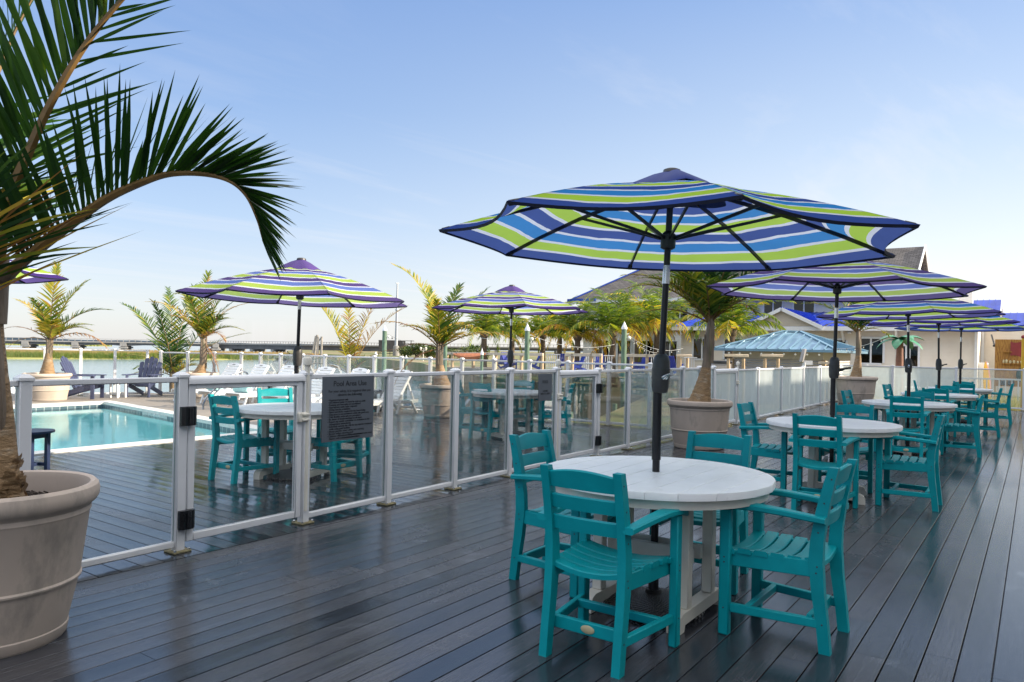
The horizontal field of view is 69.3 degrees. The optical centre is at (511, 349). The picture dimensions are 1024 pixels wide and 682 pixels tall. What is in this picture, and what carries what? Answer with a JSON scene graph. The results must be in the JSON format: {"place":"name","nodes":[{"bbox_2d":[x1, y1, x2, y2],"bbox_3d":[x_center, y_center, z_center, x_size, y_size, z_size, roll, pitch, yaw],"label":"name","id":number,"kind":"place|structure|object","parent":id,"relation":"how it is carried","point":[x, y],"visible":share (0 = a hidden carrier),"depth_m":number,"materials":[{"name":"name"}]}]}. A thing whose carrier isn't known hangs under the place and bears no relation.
{"place":"outdoors","nodes":[
{"label":"outdoors","id":0,"kind":"place"},
{"bbox_2d":[5,345,582,400],"bbox_3d":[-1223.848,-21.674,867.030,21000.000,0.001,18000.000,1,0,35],"label":"water","id":1,"kind":"structure","parent":0,"point":[16,367],"depth_m":113.99,"materials":[{"name":"blue liquid"}]},
{"bbox_2d":[5,337,222,351],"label":"bridge","id":2,"kind":"structure","parent":1,"relation":"in","point":[31,343],"depth_m":302.73,"materials":[{"name":"concrete"}]},
{"bbox_2d":[209,341,378,352],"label":"bridge","id":3,"kind":"structure","parent":1,"relation":"in","point":[256,347],"depth_m":314.49,"materials":[{"name":"concrete"}]},
{"bbox_2d":[382,326,389,372],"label":"piling","id":4,"kind":"object","parent":1,"relation":"in","point":[384,339],"visible":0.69,"depth_m":44.89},
{"bbox_2d":[405,343,582,353],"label":"bridge","id":5,"kind":"structure","parent":1,"relation":"in","point":[553,348],"depth_m":299.46,"materials":[{"name":"concrete"}]},
{"bbox_2d":[524,323,533,369],"bbox_3d":[0.716,1.718,32.998,0.406,5.766,0.237,1,0,2],"label":"piling","id":6,"kind":"object","parent":1,"relation":"in","point":[527,341],"visible":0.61,"depth_m":32.91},
{"bbox_2d":[447,352,685,377],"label":"boardwalk","id":7,"kind":"structure","parent":1,"relation":"in","point":[521,355],"depth_m":42.68,"materials":[{"name":"brown wood"}]},
{"bbox_2d":[621,321,630,368],"bbox_3d":[4.731,1.752,30.998,0.406,5.864,0.237,1,0,2],"label":"piling","id":8,"kind":"object","parent":1,"relation":"in","point":[624,337],"visible":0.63,"depth_m":30.91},
{"bbox_2d":[5,338,582,351],"bbox_3d":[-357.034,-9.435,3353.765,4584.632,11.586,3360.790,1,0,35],"label":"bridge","id":9,"kind":"structure","parent":0,"point":[143,341],"depth_m":3000.00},
{"bbox_2d":[12,393,673,582],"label":"pool deck","id":10,"kind":"structure","parent":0,"point":[130,508],"depth_m":6.73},
{"bbox_2d":[10,260,68,283],"bbox_3d":[-5.601,0.057,6.750,2.466,2.424,2.466,1,0,35],"label":"patio umbrella","id":11,"kind":"object","parent":10,"relation":"on","point":[41,276],"visible":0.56,"depth_m":7.36,"materials":[{"name":"multicoloured fabric"}]},
{"bbox_2d":[31,428,54,469],"bbox_3d":[-4.839,1.049,7.450,0.404,0.470,0.410,1,0,12],"label":"side table","id":12,"kind":"object","parent":10,"relation":"on","point":[38,433],"visible":0.37,"depth_m":7.50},
{"bbox_2d":[22,372,72,400],"bbox_3d":[-10.673,0.853,17.000,1.000,0.620,1.000,1,0,28],"label":"planter","id":13,"kind":"object","parent":10,"relation":"on","point":[49,393],"visible":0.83,"depth_m":16.68,"materials":[{"name":"ceramic"}]},
{"bbox_2d":[5,262,111,373],"bbox_3d":[-10.487,-0.760,17.098,2.150,2.753,1.854,1,0,35],"label":"potted palm","id":14,"kind":"object","parent":13,"relation":"on","point":[50,328],"visible":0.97,"depth_m":16.98,"materials":[{"name":"green plant"}]},
{"bbox_2d":[6,347,148,395],"bbox_3d":[-11.252,0.551,18.338,4.116,1.200,0.284,1,0,-27],"label":"glass fence","id":15,"kind":"object","parent":10,"relation":"on","point":[115,350],"visible":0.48,"depth_m":18.69,"materials":[{"name":"white metal"}]},
{"bbox_2d":[60,356,106,398],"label":"adirondack chair","id":16,"kind":"object","parent":10,"relation":"on","point":[67,365],"visible":0.72,"depth_m":17.60,"materials":[{"name":"plastic"}]},
{"bbox_2d":[10,372,191,567],"bbox_3d":[-3.598,0.715,2.868,0.125,1.190,5.066,1,0,34],"label":"glass fence","id":17,"kind":"object","parent":10,"relation":"on","point":[22,384],"visible":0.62,"depth_m":4.70,"materials":[{"name":"white metal"}]},
{"bbox_2d":[177,355,311,540],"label":"gate","id":18,"kind":"structure","parent":17,"relation":"attached to","point":[186,516],"depth_m":5.30,"materials":[{"name":"white metal"}]},
{"bbox_2d":[13,400,270,454],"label":"swimming pool","id":19,"kind":"structure","parent":10,"relation":"in","point":[85,425],"depth_m":15.68,"materials":[{"name":"liquid"}]},
{"bbox_2d":[122,357,163,397],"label":"adirondack chair","id":20,"kind":"object","parent":10,"relation":"on","point":[145,368],"visible":0.78,"depth_m":19.01,"materials":[{"name":"plastic"}]},
{"bbox_2d":[119,284,246,391],"bbox_3d":[-9.786,-0.329,21.184,3.758,3.233,2.933,1,0,35],"label":"fan palm","id":21,"kind":"object","parent":10,"relation":"on","point":[171,367],"visible":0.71,"depth_m":20.73,"materials":[{"name":"green plant"}]},
{"bbox_2d":[186,372,218,397],"bbox_3d":[-7.957,0.902,18.850,0.920,0.635,0.920,1,0,19],"label":"planter","id":22,"kind":"object","parent":10,"relation":"on","point":[198,374],"visible":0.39,"depth_m":18.52,"materials":[{"name":"ceramic"}]},
{"bbox_2d":[145,269,246,372],"bbox_3d":[-8.050,-0.702,19.092,2.695,2.822,1.916,1,0,35],"label":"potted palm","id":23,"kind":"object","parent":22,"relation":"in","point":[204,327],"visible":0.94,"depth_m":18.77,"materials":[{"name":"green plant"}]},
{"bbox_2d":[171,363,244,400],"bbox_3d":[-7.287,0.784,17.918,0.586,0.912,1.767,1,0,31],"label":"sun lounger","id":24,"kind":"object","parent":10,"relation":"on","point":[228,370],"visible":0.19,"depth_m":18.37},
{"bbox_2d":[197,364,269,404],"bbox_3d":[-6.445,0.801,17.412,0.586,0.912,1.767,1,0,32],"label":"sun lounger","id":25,"kind":"object","parent":10,"relation":"on","point":[263,368],"visible":0.46,"depth_m":17.51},
{"bbox_2d":[208,394,279,483],"bbox_3d":[-2.763,0.894,7.646,0.568,0.868,0.590,1,0,33],"label":"dining chair","id":26,"kind":"object","parent":10,"relation":"on","point":[246,440],"visible":0.93,"depth_m":7.53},
{"bbox_2d":[225,365,293,405],"bbox_3d":[-5.627,0.818,16.920,0.586,0.912,1.767,1,0,33],"label":"sun lounger","id":27,"kind":"object","parent":10,"relation":"on","point":[287,369],"visible":0.3,"depth_m":16.53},
{"bbox_2d":[256,388,292,462],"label":"dining chair","id":28,"kind":"object","parent":10,"relation":"on","point":[288,392],"visible":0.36,"depth_m":8.75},
{"bbox_2d":[239,402,329,479],"bbox_3d":[-2.283,0.968,7.791,1.228,0.735,1.230,1,0,15],"label":"dining table","id":29,"kind":"object","parent":10,"relation":"on","point":[283,413],"visible":0.49,"depth_m":7.67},
{"bbox_2d":[175,258,406,480],"bbox_3d":[-2.247,0.186,7.791,2.269,2.304,2.269,1,0,35],"label":"patio umbrella","id":30,"kind":"object","parent":10,"relation":"on","point":[303,282],"visible":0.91,"depth_m":7.40,"materials":[{"name":"multicoloured fabric"}]},
{"bbox_2d":[262,367,334,398],"bbox_3d":[-4.601,0.840,16.304,0.586,0.912,1.767,1,0,32],"label":"sun lounger","id":31,"kind":"object","parent":10,"relation":"on","point":[316,388],"visible":0.26,"depth_m":16.62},
{"bbox_2d":[311,419,345,481],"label":"dining chair","id":32,"kind":"object","parent":10,"relation":"on","point":[334,462],"visible":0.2,"depth_m":7.59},
{"bbox_2d":[316,420,344,461],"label":"dining chair","id":33,"kind":"object","parent":10,"relation":"on","point":[340,452],"visible":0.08,"depth_m":8.36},
{"bbox_2d":[156,350,652,396],"bbox_3d":[-3.194,0.719,16.810,13.394,1.200,0.990,1,0,28],"label":"glass fence","id":34,"kind":"object","parent":10,"relation":"on","point":[275,362],"visible":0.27,"depth_m":17.79,"materials":[{"name":"white metal"}]},
{"bbox_2d":[431,285,588,366],"bbox_3d":[-0.025,0.185,11.596,2.310,2.399,2.310,1,0,13],"label":"patio umbrella","id":35,"kind":"object","parent":10,"relation":"on","point":[510,300],"visible":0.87,"depth_m":11.20,"materials":[{"name":"fabric"},{"name":"metal"}]},
{"bbox_2d":[590,365,716,455],"bbox_3d":[2.386,0.850,11.606,0.125,1.170,4.606,1,0,34],"label":"glass fence","id":36,"kind":"object","parent":10,"relation":"on","point":[624,408],"visible":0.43,"depth_m":10.61,"materials":[{"name":"glass"}]},
{"bbox_2d":[0,401,1023,681],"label":"front deck","id":37,"kind":"structure","parent":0,"point":[430,591],"depth_m":3.99,"materials":[{"name":"wood"}]},
{"bbox_2d":[0,470,99,658],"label":"planter","id":38,"kind":"object","parent":37,"relation":"on","point":[43,526],"visible":0.87,"depth_m":3.27,"materials":[{"name":"ceramic"}]},
{"bbox_2d":[0,0,306,498],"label":"potted palm","id":39,"kind":"object","parent":38,"relation":"in","point":[18,226],"visible":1,"depth_m":3.26,"materials":[{"name":"green plant"}]},
{"bbox_2d":[291,367,560,524],"bbox_3d":[-0.546,0.779,7.324,0.125,1.190,3.906,1,0,34],"label":"glass fence","id":40,"kind":"object","parent":37,"relation":"on","point":[452,428],"visible":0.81,"depth_m":7.06,"materials":[{"name":"glass"}]},
{"bbox_2d":[321,376,373,442],"bbox_3d":[-1.343,0.481,6.090,0.010,0.522,0.566,1,0,34],"label":"pool rules sign","id":41,"kind":"object","parent":40,"relation":"attached to","point":[347,406],"visible":1,"depth_m":6.07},
{"bbox_2d":[538,374,551,400],"bbox_3d":[0.385,0.438,8.612,0.010,0.310,0.294,1,0,35],"label":"pool hours sign","id":42,"kind":"object","parent":40,"relation":"attached to","point":[544,386],"visible":1,"depth_m":8.60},
{"bbox_2d":[556,359,602,459],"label":"gate","id":43,"kind":"structure","parent":40,"relation":"attached to","point":[577,405],"depth_m":9.32,"materials":[{"name":"glass"}]},
{"bbox_2d":[509,430,615,597],"bbox_3d":[0.329,0.958,4.483,0.590,0.868,0.568,1,0,35],"label":"dining chair","id":44,"kind":"object","parent":37,"relation":"on","point":[524,515],"visible":0.51,"depth_m":4.45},
{"bbox_2d":[537,464,688,678],"bbox_3d":[0.452,0.961,3.469,0.568,0.868,0.589,1,0,35],"label":"dining chair","id":45,"kind":"object","parent":37,"relation":"on","point":[585,558],"visible":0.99,"depth_m":3.35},
{"bbox_2d":[549,456,775,634],"bbox_3d":[0.775,1.032,4.031,1.228,0.735,1.230,1,0,35],"label":"dining table","id":46,"kind":"object","parent":37,"relation":"on","point":[708,488],"visible":0.71,"depth_m":3.88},
{"bbox_2d":[438,167,920,623],"bbox_3d":[0.833,0.208,4.031,2.309,2.388,2.310,1,0,22],"label":"patio umbrella","id":47,"kind":"object","parent":37,"relation":"on","point":[666,221],"visible":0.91,"depth_m":4.15,"materials":[{"name":"fabric"},{"name":"metal"},{"name":"plastic"}]},
{"bbox_2d":[667,398,732,449],"bbox_3d":[2.761,1.093,10.930,0.950,0.700,0.950,1,0,-15],"label":"planter","id":48,"kind":"object","parent":37,"relation":"on","point":[686,416],"visible":0.94,"depth_m":10.58,"materials":[{"name":"concrete"}]},
{"bbox_2d":[619,271,761,401],"bbox_3d":[2.938,-0.801,10.967,2.722,3.279,2.714,1,0,35],"label":"potted palm","id":49,"kind":"object","parent":48,"relation":"in","point":[709,305],"visible":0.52,"depth_m":10.81,"materials":[{"name":"green plant"}]},
{"bbox_2d":[649,431,751,594],"bbox_3d":[1.195,0.976,4.589,0.568,0.868,0.590,1,0,33],"label":"dining chair","id":50,"kind":"object","parent":37,"relation":"on","point":[740,517],"visible":0.23,"depth_m":4.71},
{"bbox_2d":[737,402,792,489],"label":"dining chair","id":51,"kind":"object","parent":37,"relation":"on","point":[783,450],"visible":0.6,"depth_m":7.71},
{"bbox_2d":[732,365,837,424],"bbox_3d":[7.168,0.974,18.589,0.125,1.120,9.881,1,0,34],"label":"glass fence","id":52,"kind":"object","parent":37,"relation":"on","point":[752,392],"visible":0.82,"depth_m":17.26,"materials":[{"name":"glass"}]},
{"bbox_2d":[715,361,739,422],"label":"gate","id":53,"kind":"structure","parent":52,"relation":"attached to","point":[730,392],"depth_m":14.32,"materials":[{"name":"white metal"}]},
{"bbox_2d":[718,459,857,655],"bbox_3d":[1.376,0.980,3.741,0.590,0.868,0.568,1,0,37],"label":"dining chair","id":54,"kind":"object","parent":37,"relation":"on","point":[758,550],"visible":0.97,"depth_m":3.65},
{"bbox_2d":[788,413,861,509],"bbox_3d":[2.822,1.010,6.728,0.568,0.868,0.590,1,0,35],"label":"dining chair","id":55,"kind":"object","parent":37,"relation":"on","point":[800,461],"visible":0.87,"depth_m":6.60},
{"bbox_2d":[766,416,902,504],"bbox_3d":[3.145,1.081,7.291,1.230,0.735,1.228,1,0,26],"label":"dining table","id":56,"kind":"object","parent":37,"relation":"on","point":[861,428],"visible":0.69,"depth_m":7.05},
{"bbox_2d":[818,403,873,492],"bbox_3d":[3.565,1.025,7.848,0.568,0.868,0.590,1,0,33],"label":"dining chair","id":57,"kind":"object","parent":37,"relation":"on","point":[867,452],"visible":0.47,"depth_m":7.85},
{"bbox_2d":[707,261,986,501],"bbox_3d":[3.184,0.232,7.291,2.365,2.439,2.365,1,0,-21],"label":"patio umbrella","id":58,"kind":"object","parent":37,"relation":"on","point":[869,281],"visible":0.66,"depth_m":7.27,"materials":[{"name":"striped fabric"},{"name":"black metal"},{"name":"plastic"}]},
{"bbox_2d":[836,376,877,403],"bbox_3d":[10.158,1.196,21.900,1.200,0.800,1.200,1,0,10],"label":"planter","id":59,"kind":"object","parent":37,"relation":"on","point":[862,388],"visible":0.88,"depth_m":21.44,"materials":[{"name":"ceramic"}]},
{"bbox_2d":[801,302,891,376],"bbox_3d":[10.261,-0.787,21.902,3.013,3.338,3.024,1,0,35],"label":"potted palm","id":60,"kind":"object","parent":59,"relation":"in","point":[856,371],"visible":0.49,"depth_m":21.85,"materials":[{"name":"green plant"}]},
{"bbox_2d":[841,390,882,451],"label":"dining chair","id":61,"kind":"object","parent":37,"relation":"on","point":[845,394],"visible":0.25,"depth_m":11.17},
{"bbox_2d":[882,384,918,426],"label":"dining chair","id":62,"kind":"object","parent":37,"relation":"on","point":[885,391],"visible":0.29,"depth_m":14.05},
{"bbox_2d":[869,413,946,511],"bbox_3d":[3.746,1.029,7.001,0.589,0.868,0.568,1,0,35],"label":"dining chair","id":63,"kind":"object","parent":37,"relation":"on","point":[888,462],"visible":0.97,"depth_m":6.89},
{"bbox_2d":[885,395,930,457],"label":"dining chair","id":64,"kind":"object","parent":37,"relation":"on","point":[891,414],"visible":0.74,"depth_m":9.98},
{"bbox_2d":[862,399,957,455],"bbox_3d":[5.757,1.136,10.771,1.228,0.735,1.230,1,0,-14],"label":"dining table","id":65,"kind":"object","parent":37,"relation":"on","point":[884,404],"visible":0.57,"depth_m":10.55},
{"bbox_2d":[816,298,1005,455],"bbox_3d":[5.745,0.293,10.771,2.342,2.424,2.343,1,0,35],"label":"patio umbrella","id":66,"kind":"object","parent":37,"relation":"on","point":[908,311],"visible":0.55,"depth_m":10.30,"materials":[{"name":"striped fabric"},{"name":"black metal"},{"name":"plastic"}]},
{"bbox_2d":[894,391,934,445],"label":"dining chair","id":67,"kind":"object","parent":37,"relation":"on","point":[931,395],"visible":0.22,"depth_m":11.38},
{"bbox_2d":[842,365,1023,410],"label":"glass fence","id":68,"kind":"object","parent":37,"relation":"on","point":[922,377],"visible":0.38,"depth_m":21.80,"materials":[{"name":"glass"}]},
{"bbox_2d":[901,392,977,436],"bbox_3d":[7.794,1.178,13.544,1.230,0.735,1.228,1,0,41],"label":"dining table","id":69,"kind":"object","parent":37,"relation":"on","point":[961,397],"visible":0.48,"depth_m":13.10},
{"bbox_2d":[922,388,958,438],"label":"dining chair","id":70,"kind":"object","parent":37,"relation":"on","point":[946,398],"visible":0.37,"depth_m":12.81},
{"bbox_2d":[867,316,1019,435],"bbox_3d":[7.786,0.335,13.544,2.346,2.424,2.347,1,0,-20],"label":"patio umbrella","id":71,"kind":"object","parent":37,"relation":"on","point":[982,321],"visible":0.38,"depth_m":13.46,"materials":[{"name":"striped fabric"},{"name":"black metal"},{"name":"plastic"}]},
{"bbox_2d":[928,385,960,423],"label":"dining chair","id":72,"kind":"object","parent":37,"relation":"on","point":[954,388],"visible":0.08,"depth_m":14.20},
{"bbox_2d":[894,324,1023,422],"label":"patio umbrella","id":73,"kind":"object","parent":37,"relation":"on","point":[1002,328],"visible":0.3,"depth_m":16.24,"materials":[{"name":"multicoloured fabric"}]},
{"bbox_2d":[935,395,984,457],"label":"dining chair","id":74,"kind":"object","parent":37,"relation":"on","point":[974,428],"visible":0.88,"depth_m":10.57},
{"bbox_2d":[952,383,976,424],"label":"dining chair","id":75,"kind":"object","parent":37,"relation":"on","point":[968,391],"visible":0.46,"depth_m":15.43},
{"bbox_2d":[964,388,1002,436],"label":"dining chair","id":76,"kind":"object","parent":37,"relation":"on","point":[994,415],"visible":0.72,"depth_m":13.27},
{"bbox_2d":[953,414,1023,681],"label":"deck frame","id":77,"kind":"object","parent":37,"relation":"attached to","point":[1004,587],"depth_m":4.48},
{"bbox_2d":[981,384,1013,424],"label":"dining chair","id":78,"kind":"object","parent":37,"relation":"on","point":[987,405],"visible":0.82,"depth_m":15.95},
{"bbox_2d":[0,0,1023,347],"label":"sky","id":79,"kind":"structure","parent":0,"point":[400,122],"materials":[{"name":"blue"}]},
{"bbox_2d":[287,350,1019,417],"bbox_3d":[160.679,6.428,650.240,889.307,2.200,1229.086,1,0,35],"label":"lawn","id":80,"kind":"structure","parent":0,"point":[415,365],"depth_m":111.25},
{"bbox_2d":[6,347,309,359],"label":"marsh grass","id":81,"kind":"structure","parent":80,"relation":"on","point":[36,354],"depth_m":158.03,"materials":[{"name":"green plant"}]},
{"bbox_2d":[303,307,405,372],"bbox_3d":[-4.457,0.183,19.622,3.282,3.425,1.766,1,0,15],"label":"fan palm","id":82,"kind":"object","parent":80,"relation":"on","point":[356,362],"visible":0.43,"depth_m":19.44,"materials":[{"name":"green plant"}]},
{"bbox_2d":[378,340,411,354],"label":"billboard frame","id":83,"kind":"object","parent":80,"relation":"on","point":[390,344],"visible":0.37,"depth_m":169.90,"materials":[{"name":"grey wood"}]},
{"bbox_2d":[393,283,398,355],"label":"utility tower","id":84,"kind":"structure","parent":80,"relation":"on","point":[396,353],"depth_m":164.72,"materials":[{"name":"metal"}]},
{"bbox_2d":[446,296,525,366],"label":"coconut palm","id":85,"kind":"object","parent":80,"relation":"on","point":[489,325],"visible":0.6,"depth_m":48.69,"materials":[{"name":"green plant"}]},
{"bbox_2d":[484,314,552,367],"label":"coconut palm","id":86,"kind":"object","parent":80,"relation":"on","point":[518,329],"visible":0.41,"depth_m":53.59,"materials":[{"name":"green plant"}]},
{"bbox_2d":[515,315,576,368],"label":"coconut palm","id":87,"kind":"object","parent":80,"relation":"on","point":[535,331],"visible":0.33,"depth_m":55.80,"materials":[{"name":"green plant"}]},
{"bbox_2d":[528,296,591,369],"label":"coconut palm","id":88,"kind":"object","parent":80,"relation":"on","point":[559,348],"visible":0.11,"depth_m":59.83,"materials":[{"name":"green plant"}]},
{"bbox_2d":[532,287,625,369],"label":"coconut palm","id":89,"kind":"object","parent":80,"relation":"on","point":[577,335],"visible":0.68,"depth_m":47.74,"materials":[{"name":"green plant"}]},
{"bbox_2d":[550,279,674,369],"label":"coconut palm","id":90,"kind":"object","parent":80,"relation":"on","point":[613,320],"visible":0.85,"depth_m":46.67,"materials":[{"name":"green plant"}]},
{"bbox_2d":[598,287,674,363],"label":"coconut palm","id":91,"kind":"object","parent":80,"relation":"on","point":[637,351],"visible":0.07,"depth_m":55.80,"materials":[{"name":"green plant"}]},
{"bbox_2d":[606,278,703,360],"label":"coconut palm","id":92,"kind":"object","parent":80,"relation":"on","point":[655,320],"visible":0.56,"depth_m":47.53,"materials":[{"name":"green plant"}]},
{"bbox_2d":[676,354,691,397],"bbox_3d":[6.947,1.156,30.000,0.610,1.928,0.160,1,0,0],"label":"lumber frame","id":93,"kind":"object","parent":80,"relation":"on","point":[687,372],"visible":0.66,"depth_m":29.95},
{"bbox_2d":[670,295,795,357],"bbox_3d":[11.511,-0.735,37.975,5.975,5.918,5.916,1,0,35],"label":"coconut palm","id":94,"kind":"object","parent":80,"relation":"on","point":[729,323],"visible":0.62,"depth_m":37.59,"materials":[{"name":"green plant"}]},
{"bbox_2d":[724,354,748,403],"bbox_3d":[8.148,1.158,27.000,0.868,1.974,0.160,1,0,0],"label":"lumber frame","id":95,"kind":"object","parent":80,"relation":"on","point":[742,374],"visible":0.69,"depth_m":26.95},
{"bbox_2d":[760,354,782,408],"bbox_3d":[9.442,1.171,27.000,0.793,2.002,0.160,1,0,0],"label":"lumber frame","id":96,"kind":"object","parent":80,"relation":"on","point":[777,376],"visible":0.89,"depth_m":26.95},
{"bbox_2d":[714,330,868,404],"bbox_3d":[12.331,0.704,32.434,4.898,3.075,6.519,1,0,35],"label":"kiosk","id":97,"kind":"object","parent":80,"relation":"on","point":[790,345],"visible":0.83,"depth_m":30.44,"materials":[{"name":"blue"}]},
{"bbox_2d":[567,244,1023,396],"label":"restaurant building","id":98,"kind":"structure","parent":80,"relation":"on","point":[977,347],"depth_m":42.85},
{"bbox_2d":[640,340,653,363],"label":"window","id":99,"kind":"structure","parent":98,"relation":"in","point":[648,346],"depth_m":56.73,"materials":[{"name":"clear glass"}]},
{"bbox_2d":[665,340,677,366],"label":"window","id":100,"kind":"structure","parent":98,"relation":"in","point":[668,346],"depth_m":55.55,"materials":[{"name":"clear glass"}]},
{"bbox_2d":[692,337,703,359],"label":"window","id":101,"kind":"structure","parent":98,"relation":"in","point":[697,346],"depth_m":46.79,"materials":[{"name":"clear glass"}]},
{"bbox_2d":[763,300,783,312],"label":"window","id":102,"kind":"structure","parent":98,"relation":"in","point":[767,308],"depth_m":51.30,"materials":[{"name":"clear glass"}]},
{"bbox_2d":[792,301,815,311],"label":"window","id":103,"kind":"structure","parent":98,"relation":"in","point":[807,306],"depth_m":50.08,"materials":[{"name":"clear glass"}]},
{"bbox_2d":[860,337,884,364],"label":"window","id":104,"kind":"structure","parent":98,"relation":"in","point":[875,356],"depth_m":40.96,"materials":[{"name":"clear glass"}]},
{"bbox_2d":[910,343,919,366],"bbox_3d":[21.596,0.784,39.796,0.560,2.250,0.072,1,0,35],"label":"window","id":105,"kind":"structure","parent":98,"relation":"in","point":[915,352],"depth_m":39.73,"materials":[{"name":"clear glass"}]},
{"bbox_2d":[1003,312,1023,326],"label":"metal roofed wing","id":106,"kind":"structure","parent":98,"relation":"attached to","point":[1017,316],"depth_m":50.17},
{"bbox_2d":[876,335,922,395],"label":"artificial palm","id":107,"kind":"object","parent":80,"relation":"on","point":[897,343],"visible":0.7,"depth_m":29.88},
{"bbox_2d":[786,372,1020,406],"bbox_3d":[14.229,1.556,24.887,9.526,1.300,0.070,1,0,31],"label":"balustrade","id":108,"kind":"object","parent":80,"relation":"on","point":[968,378],"visible":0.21,"depth_m":25.79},
{"bbox_2d":[973,299,1002,316],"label":"metal roofed wing","id":109,"kind":"structure","parent":80,"relation":"on","point":[995,304],"depth_m":50.25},
{"bbox_2d":[994,339,1021,399],"bbox_3d":[21.185,1.051,31.487,1.135,2.950,0.380,1,0,35],"label":"mural board","id":110,"kind":"object","parent":80,"relation":"on","point":[1007,353],"visible":0.76,"depth_m":31.55,"materials":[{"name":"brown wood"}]},
{"bbox_2d":[711,360,731,398],"bbox_3d":[8.389,1.305,30.000,0.820,1.710,0.760,1,0,0],"label":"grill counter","id":111,"kind":"object","parent":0,"point":[721,378],"visible":0.41,"depth_m":29.65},
{"bbox_2d":[962,391,1020,410],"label":"golden grass","id":112,"kind":"structure","parent":0,"point":[1013,404],"depth_m":22.59,"materials":[{"name":"plant"}]},
{"bbox_3d":[-1.433,1.028,14.970,0.900,0.655,0.900,1,0,21],"label":"planter","id":113,"kind":"object","parent":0,"visible":0},
{"bbox_2d":[370,263,521,371],"bbox_3d":[-1.345,-0.513,15.035,2.670,2.594,1.902,1,0,35],"label":"potted palm","id":114,"kind":"object","parent":113,"relation":"in","point":[440,321],"visible":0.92,"depth_m":14.94,"materials":[{"name":"green plant"}]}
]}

